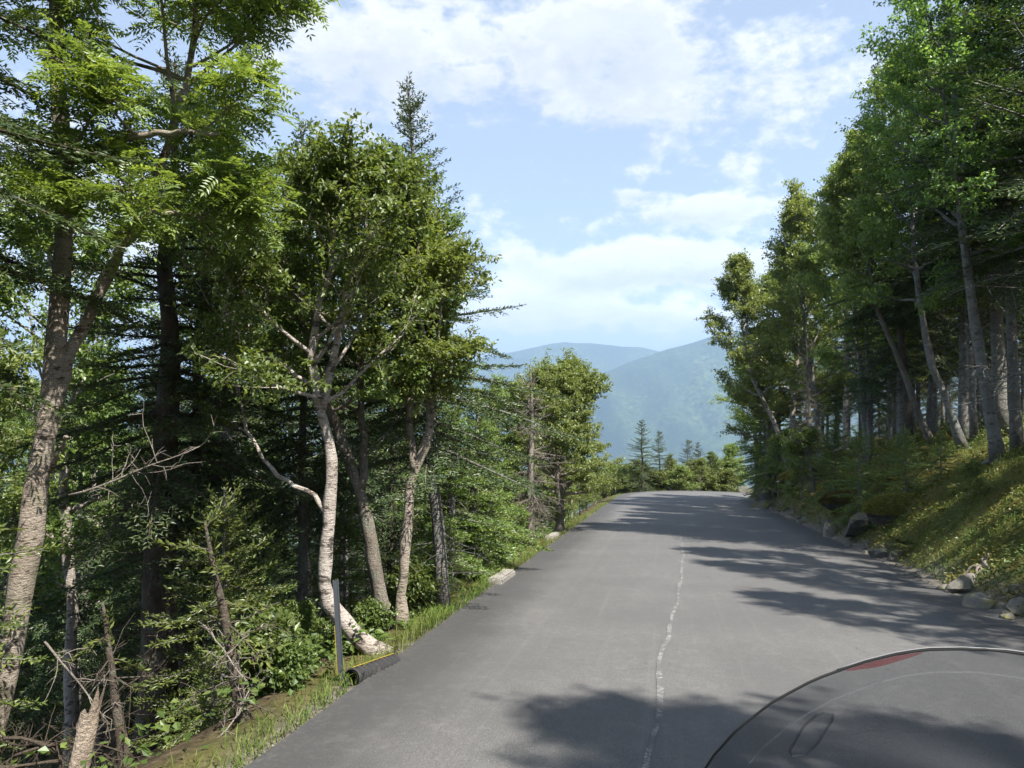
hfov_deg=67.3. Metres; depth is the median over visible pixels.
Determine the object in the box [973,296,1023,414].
spruce tree
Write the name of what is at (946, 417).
spruce tree
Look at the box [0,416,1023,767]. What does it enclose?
ground
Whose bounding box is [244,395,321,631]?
spruce tree
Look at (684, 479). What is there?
hardwood tree
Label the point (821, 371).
birch tree
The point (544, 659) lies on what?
road
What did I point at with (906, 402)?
spruce tree
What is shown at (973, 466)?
leafy shrub
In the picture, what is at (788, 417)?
fir tree
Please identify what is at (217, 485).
spruce tree
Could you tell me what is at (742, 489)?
boulder
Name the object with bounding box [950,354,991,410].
spruce tree
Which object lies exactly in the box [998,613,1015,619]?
stone
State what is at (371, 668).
drain pipe
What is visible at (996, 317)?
spruce tree
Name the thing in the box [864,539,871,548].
ledge rock
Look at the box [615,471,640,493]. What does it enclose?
leafy bush
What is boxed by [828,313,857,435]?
spruce tree
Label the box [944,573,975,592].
ledge rock
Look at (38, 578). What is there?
spruce tree
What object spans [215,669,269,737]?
dead branch
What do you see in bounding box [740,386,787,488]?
fir tree
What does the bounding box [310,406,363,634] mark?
spruce tree
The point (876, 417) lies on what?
spruce tree
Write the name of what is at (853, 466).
fir sapling
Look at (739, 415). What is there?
birch tree
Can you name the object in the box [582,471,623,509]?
leafy bush
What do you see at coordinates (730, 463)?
leafy bush
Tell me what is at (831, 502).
moss mound
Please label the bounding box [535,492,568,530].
leafy shrub
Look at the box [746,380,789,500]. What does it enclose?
fir tree
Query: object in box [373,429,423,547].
spruce tree
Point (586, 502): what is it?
leafy shrub
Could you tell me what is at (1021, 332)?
spruce tree
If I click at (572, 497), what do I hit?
hardwood tree
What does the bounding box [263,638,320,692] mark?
leafy shrub
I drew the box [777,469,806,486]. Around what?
moss mound
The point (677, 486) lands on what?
leafy bush
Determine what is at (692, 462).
leafy bush
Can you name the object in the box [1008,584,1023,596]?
ledge rock
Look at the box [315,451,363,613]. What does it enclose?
spruce tree
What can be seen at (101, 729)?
hardwood tree
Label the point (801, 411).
fir tree
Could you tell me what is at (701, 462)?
hardwood tree
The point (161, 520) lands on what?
spruce tree
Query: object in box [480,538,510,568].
leafy shrub
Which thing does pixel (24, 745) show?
dead branch
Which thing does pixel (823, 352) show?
birch tree
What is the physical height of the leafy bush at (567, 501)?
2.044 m
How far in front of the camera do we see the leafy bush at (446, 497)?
15.82 m
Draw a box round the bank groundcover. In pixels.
[747,423,1023,616]
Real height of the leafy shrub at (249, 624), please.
0.910 m
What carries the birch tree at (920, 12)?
on the ground at (226, 738)
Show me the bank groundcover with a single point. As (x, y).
(1013, 574)
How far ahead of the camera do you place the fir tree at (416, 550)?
11.84 m
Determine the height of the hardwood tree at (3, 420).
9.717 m
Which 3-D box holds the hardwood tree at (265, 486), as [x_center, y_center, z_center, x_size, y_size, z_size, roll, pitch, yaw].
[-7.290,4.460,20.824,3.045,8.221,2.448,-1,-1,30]
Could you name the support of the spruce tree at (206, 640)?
on the ground at (226, 738)
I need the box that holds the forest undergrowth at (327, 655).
[24,509,578,767]
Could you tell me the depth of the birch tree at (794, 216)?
30.76 m
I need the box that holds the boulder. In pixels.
[738,486,749,492]
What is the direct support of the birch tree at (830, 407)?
on the ground at (226, 738)
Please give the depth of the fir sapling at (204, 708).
5.72 m
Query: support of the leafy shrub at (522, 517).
on the ground at (226, 738)
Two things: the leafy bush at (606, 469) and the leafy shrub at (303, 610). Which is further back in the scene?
the leafy bush at (606, 469)
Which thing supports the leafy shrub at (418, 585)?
on the ground at (226, 738)
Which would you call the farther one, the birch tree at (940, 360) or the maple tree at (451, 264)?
the birch tree at (940, 360)
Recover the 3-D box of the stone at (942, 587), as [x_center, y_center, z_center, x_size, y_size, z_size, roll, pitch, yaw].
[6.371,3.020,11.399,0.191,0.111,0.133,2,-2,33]
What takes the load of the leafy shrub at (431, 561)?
on the ground at (226, 738)
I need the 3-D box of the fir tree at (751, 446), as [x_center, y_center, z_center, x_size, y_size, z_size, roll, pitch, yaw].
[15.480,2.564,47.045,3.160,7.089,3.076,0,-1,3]
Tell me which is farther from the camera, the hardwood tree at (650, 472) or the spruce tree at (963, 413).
the hardwood tree at (650, 472)
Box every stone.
[488,569,514,586]
[545,532,559,541]
[935,584,946,590]
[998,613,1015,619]
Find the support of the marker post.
on the ground at (226, 738)
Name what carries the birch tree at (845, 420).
on the ground at (226, 738)
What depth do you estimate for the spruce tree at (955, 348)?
30.93 m
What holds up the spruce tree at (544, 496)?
on the ground at (226, 738)
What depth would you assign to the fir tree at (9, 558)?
5.41 m
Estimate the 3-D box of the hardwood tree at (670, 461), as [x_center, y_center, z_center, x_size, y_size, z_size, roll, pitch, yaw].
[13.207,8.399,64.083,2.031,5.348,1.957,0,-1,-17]
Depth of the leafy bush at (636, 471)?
64.14 m
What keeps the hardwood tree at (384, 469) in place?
on the ground at (226, 738)
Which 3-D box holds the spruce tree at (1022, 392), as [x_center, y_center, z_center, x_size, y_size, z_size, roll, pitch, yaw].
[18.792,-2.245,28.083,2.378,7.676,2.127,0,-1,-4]
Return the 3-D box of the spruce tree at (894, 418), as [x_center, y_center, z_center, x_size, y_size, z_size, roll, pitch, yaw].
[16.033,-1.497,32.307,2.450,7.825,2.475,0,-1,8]
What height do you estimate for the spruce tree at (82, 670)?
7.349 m
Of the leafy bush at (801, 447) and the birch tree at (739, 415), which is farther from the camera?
the birch tree at (739, 415)
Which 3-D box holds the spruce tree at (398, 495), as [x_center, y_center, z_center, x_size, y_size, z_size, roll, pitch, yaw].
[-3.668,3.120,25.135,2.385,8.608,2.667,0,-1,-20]
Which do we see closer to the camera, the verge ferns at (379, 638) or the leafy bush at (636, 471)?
the verge ferns at (379, 638)
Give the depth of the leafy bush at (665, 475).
62.03 m
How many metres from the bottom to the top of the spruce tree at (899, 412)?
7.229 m
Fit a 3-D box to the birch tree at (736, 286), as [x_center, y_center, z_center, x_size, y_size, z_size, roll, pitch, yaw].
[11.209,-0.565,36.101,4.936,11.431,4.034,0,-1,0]
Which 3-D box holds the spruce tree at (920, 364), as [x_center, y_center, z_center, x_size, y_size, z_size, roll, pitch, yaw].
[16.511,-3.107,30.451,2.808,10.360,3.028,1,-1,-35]
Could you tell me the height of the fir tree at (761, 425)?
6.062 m
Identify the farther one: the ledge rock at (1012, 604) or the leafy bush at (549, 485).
the leafy bush at (549, 485)
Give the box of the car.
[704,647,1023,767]
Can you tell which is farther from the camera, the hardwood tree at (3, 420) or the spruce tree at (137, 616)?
the hardwood tree at (3, 420)
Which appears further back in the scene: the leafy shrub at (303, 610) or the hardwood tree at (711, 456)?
the hardwood tree at (711, 456)
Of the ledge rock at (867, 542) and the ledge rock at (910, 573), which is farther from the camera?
the ledge rock at (867, 542)
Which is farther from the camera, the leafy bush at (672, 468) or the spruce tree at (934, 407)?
the leafy bush at (672, 468)
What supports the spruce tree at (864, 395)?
on the ground at (226, 738)
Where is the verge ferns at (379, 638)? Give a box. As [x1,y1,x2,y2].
[218,524,566,707]
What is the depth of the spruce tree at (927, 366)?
28.25 m
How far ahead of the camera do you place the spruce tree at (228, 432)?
11.05 m
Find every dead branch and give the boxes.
[0,699,46,767]
[0,746,61,767]
[5,721,140,767]
[14,705,144,767]
[24,758,122,767]
[44,641,121,739]
[68,401,216,516]
[197,615,250,688]
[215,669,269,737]
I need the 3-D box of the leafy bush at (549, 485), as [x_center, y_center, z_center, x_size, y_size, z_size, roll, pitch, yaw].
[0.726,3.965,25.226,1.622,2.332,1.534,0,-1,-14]
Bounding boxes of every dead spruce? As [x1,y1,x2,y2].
[501,361,572,546]
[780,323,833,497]
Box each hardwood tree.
[0,163,183,767]
[0,250,66,584]
[0,374,64,616]
[0,459,76,758]
[2,362,142,710]
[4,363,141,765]
[56,436,139,750]
[137,192,298,593]
[183,429,244,683]
[208,415,289,546]
[244,243,357,631]
[320,327,403,601]
[356,290,486,590]
[467,372,524,514]
[540,447,578,500]
[558,413,585,519]
[573,455,600,514]
[590,468,602,504]
[640,470,667,490]
[662,454,681,490]
[673,472,689,490]
[691,457,712,490]
[705,451,724,489]
[721,443,754,486]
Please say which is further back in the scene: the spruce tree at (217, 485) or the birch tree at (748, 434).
the birch tree at (748, 434)
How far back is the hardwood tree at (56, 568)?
20.27 m
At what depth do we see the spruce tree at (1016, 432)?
16.45 m
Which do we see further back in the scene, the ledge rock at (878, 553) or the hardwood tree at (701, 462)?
the hardwood tree at (701, 462)
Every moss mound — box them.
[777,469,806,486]
[818,489,860,511]
[861,491,918,526]
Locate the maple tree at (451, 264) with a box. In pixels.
[346,179,501,629]
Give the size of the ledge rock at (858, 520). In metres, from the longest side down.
1.154 x 0.757 x 0.585 m
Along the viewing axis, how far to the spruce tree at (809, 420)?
28.92 m
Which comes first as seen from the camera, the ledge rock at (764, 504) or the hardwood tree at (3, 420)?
the hardwood tree at (3, 420)
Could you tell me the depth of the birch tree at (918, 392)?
40.61 m
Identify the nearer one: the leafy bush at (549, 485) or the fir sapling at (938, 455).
the fir sapling at (938, 455)
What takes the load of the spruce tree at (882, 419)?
on the ground at (226, 738)
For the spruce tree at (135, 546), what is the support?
on the ground at (226, 738)
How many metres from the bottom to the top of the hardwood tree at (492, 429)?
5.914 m
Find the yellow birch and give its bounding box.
[181,138,467,630]
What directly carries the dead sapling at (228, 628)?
on the ground at (226, 738)
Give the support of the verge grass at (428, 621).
on the ground at (226, 738)
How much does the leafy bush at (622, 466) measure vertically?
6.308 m
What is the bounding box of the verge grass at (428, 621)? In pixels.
[155,493,623,767]
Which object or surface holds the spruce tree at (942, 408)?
on the ground at (226, 738)
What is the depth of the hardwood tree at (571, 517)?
26.85 m
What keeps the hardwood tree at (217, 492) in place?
on the ground at (226, 738)
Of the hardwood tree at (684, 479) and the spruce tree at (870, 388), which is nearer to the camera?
the spruce tree at (870, 388)
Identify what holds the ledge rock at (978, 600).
on the ground at (226, 738)
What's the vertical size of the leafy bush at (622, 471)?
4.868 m
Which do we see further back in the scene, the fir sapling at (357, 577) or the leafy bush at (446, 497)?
the leafy bush at (446, 497)
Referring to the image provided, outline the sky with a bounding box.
[0,0,1023,382]
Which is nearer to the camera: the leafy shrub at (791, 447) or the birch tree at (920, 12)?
the birch tree at (920, 12)
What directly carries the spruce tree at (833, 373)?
on the ground at (226, 738)
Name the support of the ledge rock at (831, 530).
on the ground at (226, 738)
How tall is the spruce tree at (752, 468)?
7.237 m
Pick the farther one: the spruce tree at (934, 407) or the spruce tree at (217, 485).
the spruce tree at (934, 407)
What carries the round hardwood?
on the ground at (226, 738)
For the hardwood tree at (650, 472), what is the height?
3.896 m
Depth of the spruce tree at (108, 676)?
22.55 m
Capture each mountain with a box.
[10,342,659,463]
[374,331,1020,490]
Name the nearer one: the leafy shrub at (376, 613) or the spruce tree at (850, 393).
the leafy shrub at (376, 613)
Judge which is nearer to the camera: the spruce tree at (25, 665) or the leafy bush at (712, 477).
the spruce tree at (25, 665)
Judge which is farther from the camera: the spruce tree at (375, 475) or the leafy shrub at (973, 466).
the leafy shrub at (973, 466)
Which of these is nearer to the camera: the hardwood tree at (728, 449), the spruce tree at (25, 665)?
the spruce tree at (25, 665)
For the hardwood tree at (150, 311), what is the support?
on the ground at (226, 738)
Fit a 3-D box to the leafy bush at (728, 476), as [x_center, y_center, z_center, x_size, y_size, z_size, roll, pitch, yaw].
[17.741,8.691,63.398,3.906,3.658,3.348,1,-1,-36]
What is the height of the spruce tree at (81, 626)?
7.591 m
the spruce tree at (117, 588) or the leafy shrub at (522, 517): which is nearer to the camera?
the spruce tree at (117, 588)
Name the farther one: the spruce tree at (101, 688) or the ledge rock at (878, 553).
the spruce tree at (101, 688)
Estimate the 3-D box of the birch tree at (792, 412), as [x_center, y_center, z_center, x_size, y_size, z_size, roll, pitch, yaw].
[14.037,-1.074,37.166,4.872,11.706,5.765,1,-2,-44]
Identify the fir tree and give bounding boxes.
[0,276,63,764]
[380,403,526,585]
[411,385,553,578]
[455,434,543,578]
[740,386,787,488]
[740,388,782,496]
[741,387,765,475]
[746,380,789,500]
[774,384,801,462]
[781,358,820,430]
[795,371,823,464]
[801,379,840,457]
[824,374,852,447]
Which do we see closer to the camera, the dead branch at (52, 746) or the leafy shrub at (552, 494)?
the dead branch at (52, 746)
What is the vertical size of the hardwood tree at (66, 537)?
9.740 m
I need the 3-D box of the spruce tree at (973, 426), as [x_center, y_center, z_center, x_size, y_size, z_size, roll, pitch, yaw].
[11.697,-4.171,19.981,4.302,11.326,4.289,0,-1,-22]
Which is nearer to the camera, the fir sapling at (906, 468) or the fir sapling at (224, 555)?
the fir sapling at (224, 555)
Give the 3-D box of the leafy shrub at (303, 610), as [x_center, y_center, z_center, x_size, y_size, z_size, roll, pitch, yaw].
[-2.076,2.511,7.615,0.677,0.852,0.744,0,-1,15]
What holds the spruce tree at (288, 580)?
on the ground at (226, 738)
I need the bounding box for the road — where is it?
[244,491,1023,767]
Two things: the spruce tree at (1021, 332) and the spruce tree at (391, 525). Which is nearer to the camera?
the spruce tree at (391, 525)
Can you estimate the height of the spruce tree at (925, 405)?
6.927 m
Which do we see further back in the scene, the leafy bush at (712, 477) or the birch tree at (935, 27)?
the leafy bush at (712, 477)
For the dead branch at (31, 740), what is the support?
on the ground at (226, 738)
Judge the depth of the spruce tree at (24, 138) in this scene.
5.56 m
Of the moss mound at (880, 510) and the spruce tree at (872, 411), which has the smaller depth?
the moss mound at (880, 510)
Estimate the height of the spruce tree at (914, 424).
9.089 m
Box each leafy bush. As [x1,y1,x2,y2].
[411,472,517,562]
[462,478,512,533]
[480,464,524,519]
[492,472,538,531]
[498,479,543,522]
[517,471,552,525]
[542,484,583,515]
[559,466,588,518]
[578,462,620,509]
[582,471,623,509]
[593,470,636,502]
[600,461,649,497]
[607,465,645,496]
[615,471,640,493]
[627,459,661,491]
[637,470,667,491]
[646,469,677,490]
[660,463,703,490]
[663,463,684,489]
[673,473,696,490]
[682,458,722,490]
[686,464,718,490]
[687,456,734,490]
[706,467,746,491]
[708,455,748,487]
[769,420,824,463]
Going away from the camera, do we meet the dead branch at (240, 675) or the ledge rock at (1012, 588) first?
the dead branch at (240, 675)
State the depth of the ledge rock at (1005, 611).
9.33 m
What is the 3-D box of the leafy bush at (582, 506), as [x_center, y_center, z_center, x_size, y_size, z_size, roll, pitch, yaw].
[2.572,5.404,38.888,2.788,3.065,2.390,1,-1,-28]
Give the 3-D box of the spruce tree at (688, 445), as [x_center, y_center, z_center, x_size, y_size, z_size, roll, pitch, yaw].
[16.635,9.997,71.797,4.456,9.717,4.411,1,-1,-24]
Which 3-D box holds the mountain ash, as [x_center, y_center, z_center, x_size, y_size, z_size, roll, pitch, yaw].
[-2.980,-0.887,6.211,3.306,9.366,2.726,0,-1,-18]
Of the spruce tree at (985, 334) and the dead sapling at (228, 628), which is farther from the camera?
the spruce tree at (985, 334)
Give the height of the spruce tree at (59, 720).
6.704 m
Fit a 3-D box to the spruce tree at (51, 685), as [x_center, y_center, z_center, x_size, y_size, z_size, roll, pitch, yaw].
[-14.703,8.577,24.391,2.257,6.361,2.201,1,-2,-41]
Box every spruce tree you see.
[0,2,164,428]
[0,49,319,760]
[0,387,109,767]
[0,420,63,767]
[0,540,62,765]
[10,617,88,759]
[20,341,143,764]
[20,567,84,748]
[51,192,309,729]
[55,597,110,706]
[57,564,104,712]
[79,329,191,708]
[82,381,207,732]
[82,476,140,752]
[82,581,119,725]
[83,602,138,730]
[96,361,229,744]
[101,364,215,695]
[104,81,314,698]
[137,440,219,696]
[179,259,321,646]
[198,383,317,650]
[219,114,385,618]
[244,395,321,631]
[263,239,401,640]
[279,253,404,614]
[281,486,320,632]
[283,71,586,609]
[284,426,335,606]
[294,529,348,630]
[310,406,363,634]
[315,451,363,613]
[335,308,467,609]
[348,401,399,609]
[349,542,385,612]
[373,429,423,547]
[379,321,471,559]
[380,355,421,580]
[438,371,468,513]
[512,430,573,527]
[622,420,666,491]
[639,430,675,490]
[679,439,696,465]
[689,442,706,467]
[730,395,781,497]
[813,337,841,435]
[818,60,955,443]
[820,334,851,430]
[823,312,865,434]
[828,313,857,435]
[834,247,912,468]
[840,313,874,438]
[841,351,879,431]
[846,213,949,447]
[849,347,890,427]
[850,345,891,440]
[855,379,886,426]
[863,313,913,439]
[873,0,1023,451]
[873,59,1023,438]
[873,365,887,436]
[873,400,887,435]
[874,396,892,432]
[876,21,1023,440]
[878,0,1023,453]
[878,280,896,424]
[889,199,958,431]
[896,272,924,432]
[898,1,1023,436]
[905,196,958,434]
[911,279,957,420]
[915,374,945,424]
[925,318,958,424]
[926,327,958,426]
[933,300,1023,429]
[944,216,973,415]
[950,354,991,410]
[955,348,989,415]
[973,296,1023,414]
[979,160,1023,383]
[1003,294,1023,416]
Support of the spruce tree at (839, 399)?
on the ground at (226, 738)
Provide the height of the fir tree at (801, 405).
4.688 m
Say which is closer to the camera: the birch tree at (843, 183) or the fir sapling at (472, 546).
the fir sapling at (472, 546)
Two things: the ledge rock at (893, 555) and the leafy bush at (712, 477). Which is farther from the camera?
the leafy bush at (712, 477)
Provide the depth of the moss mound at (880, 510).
17.32 m
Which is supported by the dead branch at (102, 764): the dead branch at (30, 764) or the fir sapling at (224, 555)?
the dead branch at (30, 764)
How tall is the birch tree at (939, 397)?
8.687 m
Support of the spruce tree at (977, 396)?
on the ground at (226, 738)
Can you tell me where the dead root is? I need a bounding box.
[961,553,991,575]
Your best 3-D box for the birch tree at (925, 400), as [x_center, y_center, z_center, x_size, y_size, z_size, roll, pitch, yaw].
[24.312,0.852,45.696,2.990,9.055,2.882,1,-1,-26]
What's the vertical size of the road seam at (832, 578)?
0.698 m
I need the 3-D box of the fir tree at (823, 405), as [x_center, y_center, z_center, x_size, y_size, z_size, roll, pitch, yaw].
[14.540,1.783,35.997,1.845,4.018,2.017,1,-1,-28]
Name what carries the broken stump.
on the ground at (226, 738)
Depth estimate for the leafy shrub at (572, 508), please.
25.77 m
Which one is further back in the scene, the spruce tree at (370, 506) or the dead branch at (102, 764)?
the spruce tree at (370, 506)
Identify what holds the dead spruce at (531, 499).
on the ground at (226, 738)
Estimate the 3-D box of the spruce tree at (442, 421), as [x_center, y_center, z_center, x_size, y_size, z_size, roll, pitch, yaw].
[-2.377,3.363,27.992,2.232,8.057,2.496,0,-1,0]
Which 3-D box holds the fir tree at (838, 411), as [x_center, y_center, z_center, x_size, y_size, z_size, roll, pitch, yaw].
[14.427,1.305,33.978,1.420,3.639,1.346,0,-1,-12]
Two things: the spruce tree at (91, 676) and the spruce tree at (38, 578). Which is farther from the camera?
the spruce tree at (91, 676)
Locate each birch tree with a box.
[122,108,445,654]
[695,248,796,492]
[708,356,782,496]
[716,317,829,500]
[732,244,855,482]
[732,259,831,479]
[738,177,871,480]
[785,219,893,452]
[787,159,923,462]
[802,338,833,423]
[804,348,841,431]
[808,127,933,443]
[834,37,990,449]
[848,0,1023,467]
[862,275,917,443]
[901,19,1017,424]
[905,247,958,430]
[911,379,937,425]
[913,318,958,375]
[915,370,957,419]
[915,385,940,422]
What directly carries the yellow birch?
on the ground at (226, 738)
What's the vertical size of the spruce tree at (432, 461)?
6.784 m
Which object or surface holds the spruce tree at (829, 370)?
on the ground at (226, 738)
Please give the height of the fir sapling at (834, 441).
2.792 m
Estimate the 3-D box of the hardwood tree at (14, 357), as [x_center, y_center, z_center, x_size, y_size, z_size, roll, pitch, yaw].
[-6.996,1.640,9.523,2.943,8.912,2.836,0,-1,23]
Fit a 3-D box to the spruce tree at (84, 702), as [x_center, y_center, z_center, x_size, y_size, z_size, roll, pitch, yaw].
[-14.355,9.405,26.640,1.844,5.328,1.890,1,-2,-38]
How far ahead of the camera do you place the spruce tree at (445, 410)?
15.74 m
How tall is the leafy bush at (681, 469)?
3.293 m
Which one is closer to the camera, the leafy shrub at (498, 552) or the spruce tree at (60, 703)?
the leafy shrub at (498, 552)
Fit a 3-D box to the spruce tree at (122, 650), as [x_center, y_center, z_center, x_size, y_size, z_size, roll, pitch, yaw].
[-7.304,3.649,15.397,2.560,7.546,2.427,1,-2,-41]
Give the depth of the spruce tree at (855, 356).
36.98 m
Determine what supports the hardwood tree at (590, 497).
on the ground at (226, 738)
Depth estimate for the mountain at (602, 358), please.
7843.98 m
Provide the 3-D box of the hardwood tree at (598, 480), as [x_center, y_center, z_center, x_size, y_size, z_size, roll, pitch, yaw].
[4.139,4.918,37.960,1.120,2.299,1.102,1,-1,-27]
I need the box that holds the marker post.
[333,579,343,681]
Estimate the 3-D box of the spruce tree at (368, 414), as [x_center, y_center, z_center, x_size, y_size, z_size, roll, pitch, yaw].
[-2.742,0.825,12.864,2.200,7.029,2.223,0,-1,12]
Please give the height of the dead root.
0.719 m
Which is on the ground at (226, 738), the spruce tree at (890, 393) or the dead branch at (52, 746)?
the spruce tree at (890, 393)
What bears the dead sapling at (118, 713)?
on the ground at (226, 738)
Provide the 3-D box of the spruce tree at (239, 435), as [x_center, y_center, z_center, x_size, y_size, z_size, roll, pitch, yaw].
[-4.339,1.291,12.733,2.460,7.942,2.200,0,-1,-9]
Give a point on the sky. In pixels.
(614, 155)
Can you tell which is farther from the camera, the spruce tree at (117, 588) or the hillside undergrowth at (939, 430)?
the hillside undergrowth at (939, 430)
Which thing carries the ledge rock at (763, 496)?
on the ground at (226, 738)
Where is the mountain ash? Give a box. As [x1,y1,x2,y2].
[0,0,340,743]
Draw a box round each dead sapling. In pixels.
[43,588,203,767]
[152,496,302,731]
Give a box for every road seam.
[642,511,684,767]
[774,539,840,583]
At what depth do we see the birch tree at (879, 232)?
18.96 m
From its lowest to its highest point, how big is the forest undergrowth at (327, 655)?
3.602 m
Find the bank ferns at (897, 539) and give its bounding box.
[777,430,988,550]
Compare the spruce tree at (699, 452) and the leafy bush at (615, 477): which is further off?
the spruce tree at (699, 452)
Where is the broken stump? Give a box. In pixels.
[68,680,106,767]
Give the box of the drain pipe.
[344,653,400,685]
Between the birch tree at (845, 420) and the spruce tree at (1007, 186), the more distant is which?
the birch tree at (845, 420)
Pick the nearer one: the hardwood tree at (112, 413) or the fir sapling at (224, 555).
the fir sapling at (224, 555)
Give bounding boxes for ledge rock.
[748,499,771,508]
[756,486,777,500]
[823,520,838,536]
[844,512,873,537]
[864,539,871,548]
[868,547,886,557]
[887,550,904,561]
[905,572,921,576]
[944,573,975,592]
[961,592,995,609]
[1001,610,1015,617]
[1005,597,1023,615]
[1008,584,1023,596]
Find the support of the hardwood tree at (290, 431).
on the ground at (226, 738)
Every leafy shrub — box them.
[197,600,316,697]
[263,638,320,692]
[279,596,334,666]
[349,595,398,639]
[384,557,442,617]
[418,559,454,603]
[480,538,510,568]
[502,501,532,551]
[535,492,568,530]
[563,484,579,521]
[577,480,597,510]
[754,431,800,499]
[775,423,841,510]
[952,457,992,503]
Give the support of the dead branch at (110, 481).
attached to the spruce tree at (24, 138)
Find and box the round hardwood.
[485,347,626,532]
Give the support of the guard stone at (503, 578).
on the ground at (226, 738)
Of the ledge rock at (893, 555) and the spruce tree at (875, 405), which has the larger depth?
the spruce tree at (875, 405)
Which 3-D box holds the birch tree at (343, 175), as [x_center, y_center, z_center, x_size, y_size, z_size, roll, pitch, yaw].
[-2.138,0.099,7.127,3.352,5.060,2.498,-1,-1,26]
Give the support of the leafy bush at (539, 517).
on the ground at (226, 738)
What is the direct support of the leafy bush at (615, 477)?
on the ground at (226, 738)
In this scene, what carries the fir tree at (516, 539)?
on the ground at (226, 738)
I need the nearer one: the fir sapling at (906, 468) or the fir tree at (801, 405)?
the fir sapling at (906, 468)
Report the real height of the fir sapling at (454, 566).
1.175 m
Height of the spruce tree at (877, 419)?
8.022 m
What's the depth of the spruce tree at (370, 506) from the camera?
23.63 m
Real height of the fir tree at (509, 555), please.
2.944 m
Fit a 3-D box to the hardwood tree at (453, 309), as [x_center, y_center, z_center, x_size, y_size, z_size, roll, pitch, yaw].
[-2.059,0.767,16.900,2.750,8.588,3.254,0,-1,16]
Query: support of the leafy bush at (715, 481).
on the ground at (226, 738)
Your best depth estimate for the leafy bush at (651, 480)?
62.82 m
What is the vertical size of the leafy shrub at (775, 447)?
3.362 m
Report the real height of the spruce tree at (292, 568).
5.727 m
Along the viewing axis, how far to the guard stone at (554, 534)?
18.61 m
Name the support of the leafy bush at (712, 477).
on the ground at (226, 738)
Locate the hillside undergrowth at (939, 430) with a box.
[826,409,1023,446]
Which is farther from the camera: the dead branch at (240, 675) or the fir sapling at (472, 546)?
the fir sapling at (472, 546)
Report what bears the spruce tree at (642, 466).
on the ground at (226, 738)
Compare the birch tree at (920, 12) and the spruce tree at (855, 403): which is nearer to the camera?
the birch tree at (920, 12)
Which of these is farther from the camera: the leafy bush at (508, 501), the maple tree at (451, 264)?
the leafy bush at (508, 501)
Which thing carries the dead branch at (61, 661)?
attached to the dead sapling at (118, 713)
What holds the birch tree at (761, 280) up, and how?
on the ground at (226, 738)
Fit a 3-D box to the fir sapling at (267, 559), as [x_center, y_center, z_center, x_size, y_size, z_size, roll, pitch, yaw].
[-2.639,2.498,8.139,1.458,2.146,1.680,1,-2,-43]
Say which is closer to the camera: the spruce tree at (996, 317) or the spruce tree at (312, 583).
the spruce tree at (996, 317)
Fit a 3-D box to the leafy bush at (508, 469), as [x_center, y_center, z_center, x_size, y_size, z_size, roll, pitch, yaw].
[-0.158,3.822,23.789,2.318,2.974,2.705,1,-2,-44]
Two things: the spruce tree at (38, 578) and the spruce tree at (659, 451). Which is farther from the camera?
the spruce tree at (659, 451)
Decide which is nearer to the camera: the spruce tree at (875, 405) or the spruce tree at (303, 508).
the spruce tree at (303, 508)
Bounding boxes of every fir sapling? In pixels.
[125,477,313,752]
[161,644,248,750]
[180,520,317,718]
[291,499,389,660]
[429,522,474,593]
[456,525,491,582]
[800,422,854,502]
[823,425,886,525]
[876,425,931,492]
[915,429,962,485]
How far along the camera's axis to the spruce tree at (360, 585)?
28.49 m
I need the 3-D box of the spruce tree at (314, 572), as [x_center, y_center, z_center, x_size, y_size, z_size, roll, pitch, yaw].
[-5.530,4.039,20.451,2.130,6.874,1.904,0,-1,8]
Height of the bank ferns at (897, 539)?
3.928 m
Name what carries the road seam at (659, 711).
on the road

